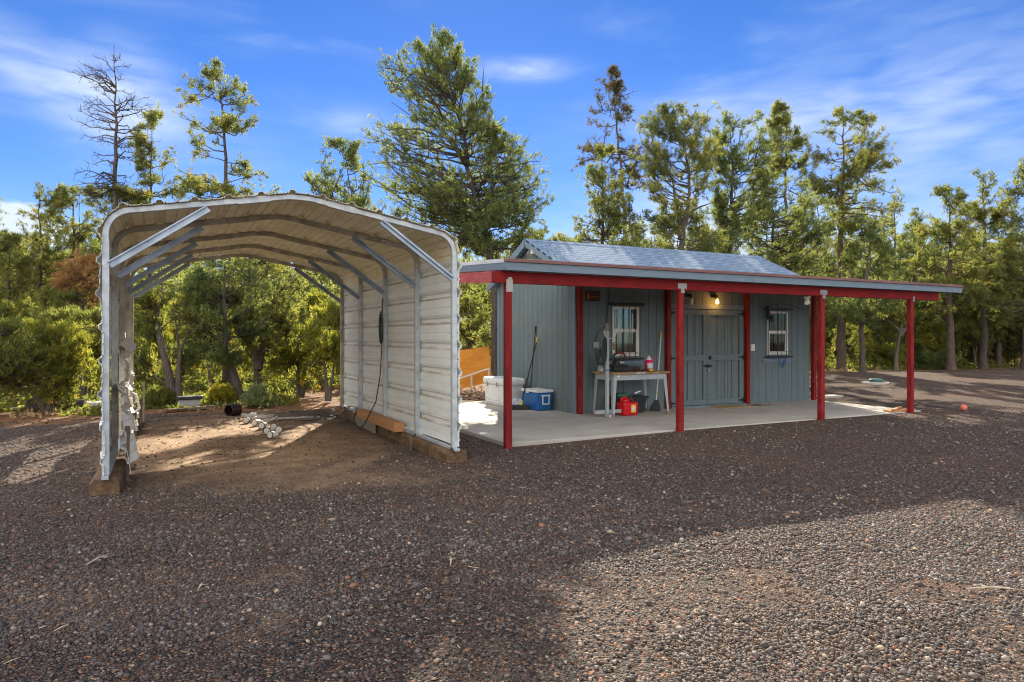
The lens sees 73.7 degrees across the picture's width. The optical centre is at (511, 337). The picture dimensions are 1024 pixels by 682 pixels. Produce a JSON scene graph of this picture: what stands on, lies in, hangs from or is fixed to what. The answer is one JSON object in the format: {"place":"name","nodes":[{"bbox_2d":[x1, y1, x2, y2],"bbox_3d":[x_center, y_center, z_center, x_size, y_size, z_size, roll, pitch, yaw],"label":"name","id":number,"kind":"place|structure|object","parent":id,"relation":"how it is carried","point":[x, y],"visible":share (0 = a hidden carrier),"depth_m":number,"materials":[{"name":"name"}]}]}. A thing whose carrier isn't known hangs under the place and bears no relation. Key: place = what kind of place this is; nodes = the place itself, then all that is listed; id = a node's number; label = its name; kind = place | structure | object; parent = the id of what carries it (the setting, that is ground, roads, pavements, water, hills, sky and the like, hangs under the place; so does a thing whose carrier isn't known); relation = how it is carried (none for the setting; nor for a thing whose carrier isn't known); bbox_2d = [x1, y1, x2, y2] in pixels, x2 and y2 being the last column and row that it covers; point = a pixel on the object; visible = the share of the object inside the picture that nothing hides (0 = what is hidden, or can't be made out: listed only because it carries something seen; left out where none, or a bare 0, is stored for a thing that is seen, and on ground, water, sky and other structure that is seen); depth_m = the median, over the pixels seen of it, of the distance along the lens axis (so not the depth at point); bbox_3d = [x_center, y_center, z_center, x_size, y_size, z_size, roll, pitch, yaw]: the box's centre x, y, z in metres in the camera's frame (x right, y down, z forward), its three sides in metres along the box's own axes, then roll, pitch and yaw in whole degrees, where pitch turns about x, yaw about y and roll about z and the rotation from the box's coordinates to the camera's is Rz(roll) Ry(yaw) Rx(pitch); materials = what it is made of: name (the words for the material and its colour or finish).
{"place":"outdoors","nodes":[
{"label":"outdoors","id":0,"kind":"place"},
{"bbox_2d":[0,344,1023,681],"bbox_3d":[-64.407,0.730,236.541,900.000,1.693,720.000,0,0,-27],"label":"ground","id":1,"kind":"structure","parent":0,"point":[946,392],"depth_m":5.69,"materials":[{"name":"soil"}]},
{"bbox_2d":[0,298,36,332],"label":"woodland juniper","id":2,"kind":"object","parent":1,"relation":"on","point":[6,308],"visible":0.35,"depth_m":19.67,"materials":[{"name":"green plant"}]},
{"bbox_2d":[0,228,40,320],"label":"pine tree","id":3,"kind":"object","parent":1,"relation":"on","point":[23,266],"visible":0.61,"depth_m":22.92,"materials":[{"name":"green plant"}]},
{"bbox_2d":[1,296,39,339],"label":"woodland juniper","id":4,"kind":"object","parent":1,"relation":"on","point":[23,311],"visible":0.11,"depth_m":20.54,"materials":[{"name":"green plant"}]},
{"bbox_2d":[0,313,51,399],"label":"juniper bush","id":5,"kind":"object","parent":1,"relation":"on","point":[10,351],"visible":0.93,"depth_m":12.86,"materials":[{"name":"green plant"}]},
{"bbox_2d":[0,231,60,305],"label":"pine tree","id":6,"kind":"object","parent":1,"relation":"on","point":[32,248],"visible":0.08,"depth_m":25.50,"materials":[{"name":"green plant"}]},
{"bbox_2d":[12,291,60,335],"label":"woodland juniper","id":7,"kind":"object","parent":1,"relation":"on","point":[26,295],"visible":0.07,"depth_m":21.94,"materials":[{"name":"green plant"}]},
{"bbox_2d":[0,180,77,318],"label":"woodland pine","id":8,"kind":"object","parent":1,"relation":"on","point":[42,256],"visible":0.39,"depth_m":24.59,"materials":[{"name":"green plant"}]},
{"bbox_2d":[0,314,99,412],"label":"juniper bush","id":9,"kind":"object","parent":1,"relation":"on","point":[64,341],"visible":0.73,"depth_m":13.44,"materials":[{"name":"green plant"}]},
{"bbox_2d":[26,399,86,411],"bbox_3d":[-9.371,1.400,14.069,1.022,0.259,0.253,0,0,-16],"label":"fallen log","id":10,"kind":"object","parent":1,"relation":"on","point":[81,402],"visible":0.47,"depth_m":13.97,"materials":[{"name":"grey plant"}]},
{"bbox_2d":[23,283,94,376],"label":"woodland juniper","id":11,"kind":"object","parent":1,"relation":"on","point":[45,295],"visible":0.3,"depth_m":18.05,"materials":[{"name":"green plant"}]},
{"bbox_2d":[36,181,102,307],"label":"pine tree","id":12,"kind":"object","parent":1,"relation":"on","point":[66,201],"visible":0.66,"depth_m":24.86,"materials":[{"name":"green plant"}]},
{"bbox_2d":[32,302,110,395],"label":"juniper tree","id":13,"kind":"object","parent":1,"relation":"on","point":[71,311],"visible":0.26,"depth_m":16.16,"materials":[{"name":"green plant"}]},
{"bbox_2d":[47,249,100,379],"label":"pine tree","id":14,"kind":"object","parent":1,"relation":"on","point":[86,277],"visible":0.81,"depth_m":18.87,"materials":[{"name":"brown plant"}]},
{"bbox_2d":[66,196,112,310],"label":"woodland pine","id":15,"kind":"object","parent":1,"relation":"on","point":[95,225],"visible":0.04,"depth_m":25.17,"materials":[{"name":"green plant"}]},
{"bbox_2d":[73,182,153,255],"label":"pine tree","id":16,"kind":"object","parent":1,"relation":"on","point":[120,196],"visible":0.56,"depth_m":22.23,"materials":[{"name":"green plant"}]},
{"bbox_2d":[89,417,139,495],"bbox_3d":[-5.241,1.433,9.187,0.285,0.173,5.970,0,0,-27],"label":"foundation timber","id":17,"kind":"object","parent":1,"relation":"on","point":[114,484],"visible":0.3,"depth_m":6.61,"materials":[{"name":"brown wood"}]},
{"bbox_2d":[95,189,461,479],"bbox_3d":[-3.635,-0.102,9.966,3.776,2.966,6.060,0,0,-27],"label":"carport","id":18,"kind":"object","parent":17,"relation":"on","point":[407,269],"visible":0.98,"depth_m":9.10,"materials":[{"name":"white metal"}]},
{"bbox_2d":[287,298,382,429],"bbox_3d":[-2.821,0.436,11.725,2.763,2.120,0.729,0,0,43],"label":"extension cord","id":19,"kind":"object","parent":18,"relation":"hanging from","point":[381,328],"visible":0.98,"depth_m":10.70,"materials":[{"name":"black rubber"}]},
{"bbox_2d":[69,54,161,377],"bbox_3d":[-12.802,-3.901,21.998,2.687,11.024,2.290,0,0,-16],"label":"dead pine","id":20,"kind":"object","parent":1,"relation":"on","point":[112,178],"visible":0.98,"depth_m":21.88,"materials":[{"name":"brown plant"}]},
{"bbox_2d":[125,426,129,480],"bbox_3d":[-4.040,1.238,7.173,0.047,0.624,0.046,0,0,-27],"label":"stake","id":21,"kind":"object","parent":1,"relation":"on","point":[127,428],"visible":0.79,"depth_m":7.16,"materials":[{"name":"metal"}]},
{"bbox_2d":[118,318,169,380],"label":"woodland juniper","id":22,"kind":"object","parent":1,"relation":"on","point":[135,365],"visible":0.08,"depth_m":21.12,"materials":[{"name":"green plant"}]},
{"bbox_2d":[134,305,175,379],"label":"woodland juniper","id":23,"kind":"object","parent":1,"relation":"on","point":[167,326],"visible":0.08,"depth_m":22.54,"materials":[{"name":"green plant"}]},
{"bbox_2d":[139,384,175,406],"bbox_3d":[-7.756,1.338,14.999,0.851,0.740,0.834,0,0,14],"label":"shrub","id":24,"kind":"object","parent":1,"relation":"on","point":[155,395],"visible":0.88,"depth_m":14.83,"materials":[{"name":"green plant"}]},
{"bbox_2d":[126,101,193,376],"bbox_3d":[-12.284,-3.391,24.088,2.610,10.026,2.001,0,0,-27],"label":"pine tree","id":25,"kind":"object","parent":1,"relation":"on","point":[151,179],"visible":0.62,"depth_m":23.89,"materials":[{"name":"green plant"}]},
{"bbox_2d":[134,282,209,402],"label":"juniper tree","id":26,"kind":"object","parent":1,"relation":"on","point":[149,328],"visible":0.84,"depth_m":15.05,"materials":[{"name":"green plant"}]},
{"bbox_2d":[150,298,207,374],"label":"woodland juniper","id":27,"kind":"object","parent":1,"relation":"on","point":[169,338],"visible":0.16,"depth_m":21.70,"materials":[{"name":"green plant"}]},
{"bbox_2d":[177,395,202,405],"bbox_3d":[-6.807,1.330,14.417,0.490,0.200,0.360,0,0,-27],"label":"bin","id":28,"kind":"object","parent":1,"relation":"on","point":[190,400],"visible":1,"depth_m":14.29,"materials":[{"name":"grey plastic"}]},
{"bbox_2d":[184,303,234,383],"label":"woodland juniper","id":29,"kind":"object","parent":1,"relation":"on","point":[205,366],"visible":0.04,"depth_m":20.89,"materials":[{"name":"green plant"}]},
{"bbox_2d":[204,381,238,404],"bbox_3d":[-6.517,1.304,15.363,0.774,0.716,0.766,0,0,-27],"label":"shrub","id":30,"kind":"object","parent":1,"relation":"on","point":[221,392],"visible":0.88,"depth_m":15.21,"materials":[{"name":"green plant"}]},
{"bbox_2d":[166,258,277,400],"bbox_3d":[-6.655,-0.203,15.748,2.486,3.708,2.325,0,0,-27],"label":"pinyon pine","id":31,"kind":"object","parent":1,"relation":"on","point":[211,309],"visible":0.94,"depth_m":15.53,"materials":[{"name":"green plant"}]},
{"bbox_2d":[167,57,281,384],"bbox_3d":[-8.786,-3.565,21.081,3.340,10.316,2.894,0,0,-27],"label":"pine tree","id":32,"kind":"object","parent":1,"relation":"on","point":[225,123],"visible":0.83,"depth_m":20.80,"materials":[{"name":"green plant"}]},
{"bbox_2d":[207,310,252,384],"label":"woodland juniper","id":33,"kind":"object","parent":1,"relation":"on","point":[232,342],"visible":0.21,"depth_m":19.94,"materials":[{"name":"green plant"}]},
{"bbox_2d":[224,403,241,415],"bbox_3d":[-5.369,1.388,13.146,0.240,0.240,0.230,0,0,25],"label":"drum","id":34,"kind":"object","parent":1,"relation":"on","point":[232,409],"visible":1,"depth_m":13.12,"materials":[{"name":"metal"}]},
{"bbox_2d":[239,381,274,407],"bbox_3d":[-5.454,1.276,14.622,0.772,0.752,0.767,0,0,-27],"label":"shrub","id":35,"kind":"object","parent":1,"relation":"on","point":[256,394],"visible":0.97,"depth_m":14.52,"materials":[{"name":"green plant"}]},
{"bbox_2d":[237,324,278,378],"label":"woodland juniper","id":36,"kind":"object","parent":1,"relation":"on","point":[250,365],"visible":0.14,"depth_m":21.91,"materials":[{"name":"green plant"}]},
{"bbox_2d":[218,255,311,384],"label":"pinyon pine","id":37,"kind":"object","parent":1,"relation":"on","point":[284,328],"visible":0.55,"depth_m":16.74,"materials":[{"name":"green plant"}]},
{"bbox_2d":[257,286,332,396],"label":"juniper tree","id":38,"kind":"object","parent":1,"relation":"on","point":[289,359],"visible":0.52,"depth_m":17.20,"materials":[{"name":"green plant"}]},
{"bbox_2d":[299,298,339,400],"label":"juniper tree","id":39,"kind":"object","parent":1,"relation":"on","point":[324,347],"visible":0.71,"depth_m":15.72,"materials":[{"name":"green plant"}]},
{"bbox_2d":[300,132,425,224],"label":"pine tree","id":40,"kind":"object","parent":1,"relation":"on","point":[359,200],"visible":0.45,"depth_m":18.36,"materials":[{"name":"green plant"}]},
{"bbox_2d":[355,416,375,432],"bbox_3d":[-2.429,1.430,11.276,0.030,0.150,1.200,0,0,-27],"label":"board","id":41,"kind":"object","parent":1,"relation":"on","point":[368,426],"visible":0.71,"depth_m":11.13,"materials":[{"name":"grey wood"}]},
{"bbox_2d":[335,406,466,462],"bbox_3d":[-2.031,1.433,10.884,0.291,0.173,6.000,0,0,-27],"label":"foundation timber","id":42,"kind":"object","parent":1,"relation":"on","point":[436,451],"visible":0.48,"depth_m":8.97,"materials":[{"name":"brown wood"}]},
{"bbox_2d":[356,409,403,431],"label":"wood beam","id":43,"kind":"structure","parent":42,"relation":"on","point":[390,424],"depth_m":10.39,"materials":[{"name":"brown wood"}]},
{"bbox_2d":[1,367,880,419],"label":"dry grass","id":44,"kind":"structure","parent":1,"relation":"on","point":[29,414],"depth_m":13.76,"materials":[{"name":"beige plant"}]},
{"bbox_2d":[341,19,554,375],"bbox_3d":[-1.429,-3.186,16.953,5.123,9.531,4.391,0,0,-27],"label":"pine","id":45,"kind":"object","parent":1,"relation":"on","point":[466,220],"visible":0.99,"depth_m":16.53,"materials":[{"name":"green plant"}]},
{"bbox_2d":[460,389,484,400],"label":"wood chips","id":46,"kind":"object","parent":1,"relation":"on","point":[475,395],"visible":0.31,"depth_m":16.77,"materials":[{"name":"brown wood"}]},
{"bbox_2d":[459,294,490,348],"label":"woodland juniper","id":47,"kind":"object","parent":1,"relation":"on","point":[466,304],"visible":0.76,"depth_m":32.94,"materials":[{"name":"green plant"}]},
{"bbox_2d":[459,346,491,388],"bbox_3d":[-0.988,0.810,18.177,0.990,1.168,0.029,0,0,17],"label":"plywood panel","id":48,"kind":"object","parent":1,"relation":"on","point":[472,360],"visible":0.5,"depth_m":18.16,"materials":[{"name":"orange wood"}]},
{"bbox_2d":[467,231,515,354],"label":"pine boughs","id":49,"kind":"object","parent":1,"relation":"on","point":[484,336],"visible":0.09,"depth_m":17.96,"materials":[{"name":"green plant"}]},
{"bbox_2d":[0,341,1019,416],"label":"undergrowth","id":50,"kind":"object","parent":1,"relation":"on","point":[288,384],"visible":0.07,"depth_m":18.65,"materials":[{"name":"green plant"}]},
{"bbox_2d":[0,232,1020,358],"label":"distant woods","id":51,"kind":"object","parent":1,"relation":"on","point":[472,289],"visible":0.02,"depth_m":49.39,"materials":[{"name":"green plant"}]},
{"bbox_2d":[552,141,656,247],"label":"pine tree","id":52,"kind":"object","parent":1,"relation":"on","point":[610,213],"visible":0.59,"depth_m":19.77,"materials":[{"name":"green plant"}]},
{"bbox_2d":[568,64,647,242],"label":"pine tree","id":53,"kind":"object","parent":1,"relation":"on","point":[614,86],"visible":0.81,"depth_m":25.93,"materials":[{"name":"green plant"}]},
{"bbox_2d":[627,99,749,252],"bbox_3d":[4.798,-2.552,19.009,3.377,8.243,2.227,0,0,1],"label":"pine tree","id":54,"kind":"object","parent":1,"relation":"on","point":[655,160],"visible":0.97,"depth_m":18.75,"materials":[{"name":"green plant"}]},
{"bbox_2d":[459,238,962,448],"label":"shed","id":55,"kind":"structure","parent":1,"relation":"on","point":[724,341],"depth_m":13.79,"materials":[{"name":"paint"}]},
{"bbox_2d":[609,302,644,364],"bbox_3d":[2.230,-0.078,13.377,0.880,1.215,0.147,0,0,-27],"label":"window","id":56,"kind":"structure","parent":55,"relation":"in","point":[636,330],"depth_m":13.40,"materials":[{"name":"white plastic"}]},
{"bbox_2d":[671,309,706,406],"bbox_3d":[3.647,0.410,14.140,0.992,1.990,0.054,0,0,-27],"label":"door","id":57,"kind":"structure","parent":55,"relation":"in","point":[695,321],"depth_m":14.22,"materials":[{"name":"paint"}]},
{"bbox_2d":[704,310,743,404],"bbox_3d":[4.530,0.410,14.569,1.152,1.990,0.091,0,0,-27],"label":"door","id":58,"kind":"structure","parent":55,"relation":"in","point":[716,357],"depth_m":14.60,"materials":[{"name":"paint"}]},
{"bbox_2d":[762,308,792,361],"bbox_3d":[5.954,-0.060,15.275,0.880,1.210,0.147,0,0,-27],"label":"window","id":59,"kind":"structure","parent":55,"relation":"in","point":[772,327],"depth_m":15.30,"materials":[{"name":"white plastic"}]},
{"bbox_2d":[705,105,803,263],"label":"pine tree","id":60,"kind":"object","parent":1,"relation":"on","point":[761,174],"visible":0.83,"depth_m":19.64,"materials":[{"name":"green plant"}]},
{"bbox_2d":[757,98,814,267],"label":"pine tree","id":61,"kind":"object","parent":1,"relation":"on","point":[778,123],"visible":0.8,"depth_m":25.77,"materials":[{"name":"green plant"}]},
{"bbox_2d":[739,170,848,276],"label":"pine tree","id":62,"kind":"object","parent":1,"relation":"on","point":[794,219],"visible":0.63,"depth_m":20.64,"materials":[{"name":"green plant"}]},
{"bbox_2d":[809,309,836,359],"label":"woodland juniper","id":63,"kind":"object","parent":1,"relation":"on","point":[828,333],"visible":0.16,"depth_m":30.39,"materials":[{"name":"green plant"}]},
{"bbox_2d":[789,193,860,310],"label":"woodland pine","id":64,"kind":"object","parent":1,"relation":"on","point":[827,258],"visible":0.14,"depth_m":33.06,"materials":[{"name":"green plant"}]},
{"bbox_2d":[809,296,866,353],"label":"woodland juniper","id":65,"kind":"object","parent":1,"relation":"on","point":[827,300],"visible":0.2,"depth_m":30.30,"materials":[{"name":"green plant"}]},
{"bbox_2d":[829,322,858,365],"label":"woodland juniper","id":66,"kind":"object","parent":1,"relation":"on","point":[851,355],"visible":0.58,"depth_m":26.16,"materials":[{"name":"green plant"}]},
{"bbox_2d":[812,205,876,277],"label":"woodland pine","id":67,"kind":"object","parent":1,"relation":"on","point":[849,236],"visible":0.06,"depth_m":35.52,"materials":[{"name":"green plant"}]},
{"bbox_2d":[797,104,904,371],"bbox_3d":[11.872,-3.482,24.174,3.651,9.543,3.178,0,0,-27],"label":"pine tree","id":68,"kind":"object","parent":1,"relation":"on","point":[864,160],"visible":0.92,"depth_m":23.87,"materials":[{"name":"green plant"}]},
{"bbox_2d":[846,324,877,361],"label":"woodland juniper","id":69,"kind":"object","parent":1,"relation":"on","point":[868,346],"visible":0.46,"depth_m":26.51,"materials":[{"name":"green plant"}]},
{"bbox_2d":[825,214,909,371],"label":"pine tree","id":70,"kind":"object","parent":1,"relation":"on","point":[847,310],"visible":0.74,"depth_m":22.93,"materials":[{"name":"green plant"}]},
{"bbox_2d":[844,215,906,336],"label":"woodland pine","id":71,"kind":"object","parent":1,"relation":"on","point":[880,271],"visible":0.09,"depth_m":30.66,"materials":[{"name":"green plant"}]},
{"bbox_2d":[869,338,906,369],"bbox_3d":[14.877,0.789,26.997,1.871,1.724,1.586,0,0,-2],"label":"shrub","id":72,"kind":"object","parent":1,"relation":"on","point":[885,351],"visible":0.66,"depth_m":26.64,"materials":[{"name":"green plant"}]},
{"bbox_2d":[870,315,905,346],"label":"woodland juniper","id":73,"kind":"object","parent":1,"relation":"on","point":[884,336],"visible":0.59,"depth_m":28.18,"materials":[{"name":"green plant"}]},
{"bbox_2d":[857,196,928,282],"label":"woodland pine","id":74,"kind":"object","parent":1,"relation":"on","point":[891,226],"visible":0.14,"depth_m":35.92,"materials":[{"name":"green plant"}]},
{"bbox_2d":[866,295,943,369],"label":"juniper tree","id":75,"kind":"object","parent":1,"relation":"on","point":[920,306],"visible":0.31,"depth_m":25.85,"materials":[{"name":"green plant"}]},
{"bbox_2d":[891,222,939,279],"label":"pine tree","id":76,"kind":"object","parent":1,"relation":"on","point":[907,228],"visible":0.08,"depth_m":37.81,"materials":[{"name":"green plant"}]},
{"bbox_2d":[899,319,934,361],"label":"woodland juniper","id":77,"kind":"object","parent":1,"relation":"on","point":[919,342],"visible":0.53,"depth_m":28.62,"materials":[{"name":"green plant"}]},
{"bbox_2d":[877,206,958,357],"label":"woodland pine","id":78,"kind":"object","parent":1,"relation":"on","point":[912,224],"visible":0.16,"depth_m":31.46,"materials":[{"name":"green plant"}]},
{"bbox_2d":[917,316,946,353],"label":"woodland juniper","id":79,"kind":"object","parent":1,"relation":"on","point":[939,343],"visible":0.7,"depth_m":28.79,"materials":[{"name":"green plant"}]},
{"bbox_2d":[914,348,963,369],"bbox_3d":[17.374,0.950,27.989,1.807,1.227,1.637,0,0,-27],"label":"shrub","id":80,"kind":"object","parent":1,"relation":"on","point":[933,360],"visible":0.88,"depth_m":27.66,"materials":[{"name":"green plant"}]},
{"bbox_2d":[916,233,970,331],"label":"woodland pine","id":81,"kind":"object","parent":1,"relation":"on","point":[939,246],"visible":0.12,"depth_m":30.41,"materials":[{"name":"green plant"}]},
{"bbox_2d":[920,301,974,351],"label":"woodland juniper","id":82,"kind":"object","parent":1,"relation":"on","point":[961,326],"visible":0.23,"depth_m":29.85,"materials":[{"name":"green plant"}]},
{"bbox_2d":[933,326,967,364],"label":"woodland juniper","id":83,"kind":"object","parent":1,"relation":"on","point":[958,342],"visible":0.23,"depth_m":29.10,"materials":[{"name":"green plant"}]},
{"bbox_2d":[896,182,1011,369],"bbox_3d":[17.474,-2.449,27.253,3.702,7.658,3.352,0,0,-5],"label":"pine tree","id":84,"kind":"object","parent":1,"relation":"on","point":[973,292],"visible":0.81,"depth_m":26.68,"materials":[{"name":"green plant"}]},
{"bbox_2d":[956,323,992,365],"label":"woodland juniper","id":85,"kind":"object","parent":1,"relation":"on","point":[968,355],"visible":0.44,"depth_m":30.65,"materials":[{"name":"green plant"}]},
{"bbox_2d":[954,300,1000,364],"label":"woodland juniper","id":86,"kind":"object","parent":1,"relation":"on","point":[972,333],"visible":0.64,"depth_m":30.19,"materials":[{"name":"green plant"}]},
{"bbox_2d":[946,166,1021,368],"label":"pine tree","id":87,"kind":"object","parent":1,"relation":"on","point":[979,219],"visible":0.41,"depth_m":28.90,"materials":[{"name":"green plant"}]},
{"bbox_2d":[955,211,1023,366],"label":"woodland pine","id":88,"kind":"object","parent":1,"relation":"on","point":[998,352],"visible":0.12,"depth_m":30.91,"materials":[{"name":"green plant"}]},
{"bbox_2d":[984,156,1023,368],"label":"pine tree","id":89,"kind":"object","parent":1,"relation":"on","point":[1013,260],"visible":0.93,"depth_m":26.97,"materials":[{"name":"green plant"}]},
{"bbox_2d":[988,305,1020,361],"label":"woodland juniper","id":90,"kind":"object","parent":1,"relation":"on","point":[1004,336],"visible":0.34,"depth_m":30.81,"materials":[{"name":"green plant"}]},
{"bbox_2d":[1002,304,1022,364],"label":"woodland juniper","id":91,"kind":"object","parent":1,"relation":"on","point":[1016,330],"visible":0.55,"depth_m":30.91,"materials":[{"name":"green plant"}]},
{"bbox_2d":[0,0,1023,318],"label":"sky","id":92,"kind":"structure","parent":0,"point":[945,78],"materials":[{"name":"blue"}]},
{"bbox_2d":[3,386,1022,668],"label":"twig litter","id":93,"kind":"object","parent":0,"point":[471,566],"visible":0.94,"depth_m":3.72,"materials":[{"name":"brown wood"}]},
{"bbox_2d":[459,400,919,446],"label":"concrete patio","id":94,"kind":"structure","parent":0,"point":[483,420],"depth_m":12.03,"materials":[{"name":"grey concrete"}]},
{"bbox_2d":[483,376,524,405],"bbox_3d":[-0.178,1.144,14.688,0.562,0.588,1.044,0,0,-27],"label":"cooler","id":95,"kind":"object","parent":94,"relation":"on","point":[493,390],"visible":0.65,"depth_m":14.41,"materials":[{"name":"white plastic"}]},
{"bbox_2d":[512,337,537,409],"bbox_3d":[0.317,0.715,13.769,0.828,1.445,0.294,0,0,-42],"label":"push broom","id":96,"kind":"object","parent":94,"relation":"on","point":[521,406],"visible":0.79,"depth_m":13.60,"materials":[{"name":"black plastic"}]},
{"bbox_2d":[521,388,553,410],"bbox_3d":[0.505,1.234,13.727,0.407,0.408,0.667,0,0,-27],"label":"cooler","id":97,"kind":"object","parent":94,"relation":"on","point":[538,399],"visible":0.97,"depth_m":13.49,"materials":[{"name":"blue plastic"}]},
{"bbox_2d":[594,323,620,417],"bbox_3d":[1.780,0.589,12.399,0.570,1.698,0.200,0,0,-27],"label":"tool stand","id":98,"kind":"object","parent":94,"relation":"on","point":[606,411],"visible":1,"depth_m":12.36,"materials":[{"name":"grey metal"}]},
{"bbox_2d":[617,390,640,415],"bbox_3d":[2.189,1.209,12.705,0.433,0.459,0.264,0,0,-27],"label":"gas can","id":99,"kind":"object","parent":94,"relation":"on","point":[626,406],"visible":1,"depth_m":12.60,"materials":[{"name":"red plastic"}]},
{"bbox_2d":[609,395,648,412],"bbox_3d":[2.219,1.282,13.156,0.760,0.313,0.370,0,0,-27],"label":"storage crate","id":100,"kind":"object","parent":94,"relation":"on","point":[641,400],"visible":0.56,"depth_m":13.10,"materials":[{"name":"black plastic"}]},
{"bbox_2d":[592,370,669,417],"bbox_3d":[2.242,1.034,12.881,1.310,0.809,0.682,0,0,-27],"label":"work table","id":101,"kind":"object","parent":94,"relation":"on","point":[615,376],"visible":0.94,"depth_m":12.71,"materials":[{"name":"grey metal"}]},
{"bbox_2d":[609,352,638,370],"bbox_3d":[2.096,0.441,12.802,0.602,0.372,0.250,0,0,-27],"label":"power tool","id":102,"kind":"object","parent":101,"relation":"on","point":[616,365],"visible":0.96,"depth_m":12.68,"materials":[{"name":"black plastic"}]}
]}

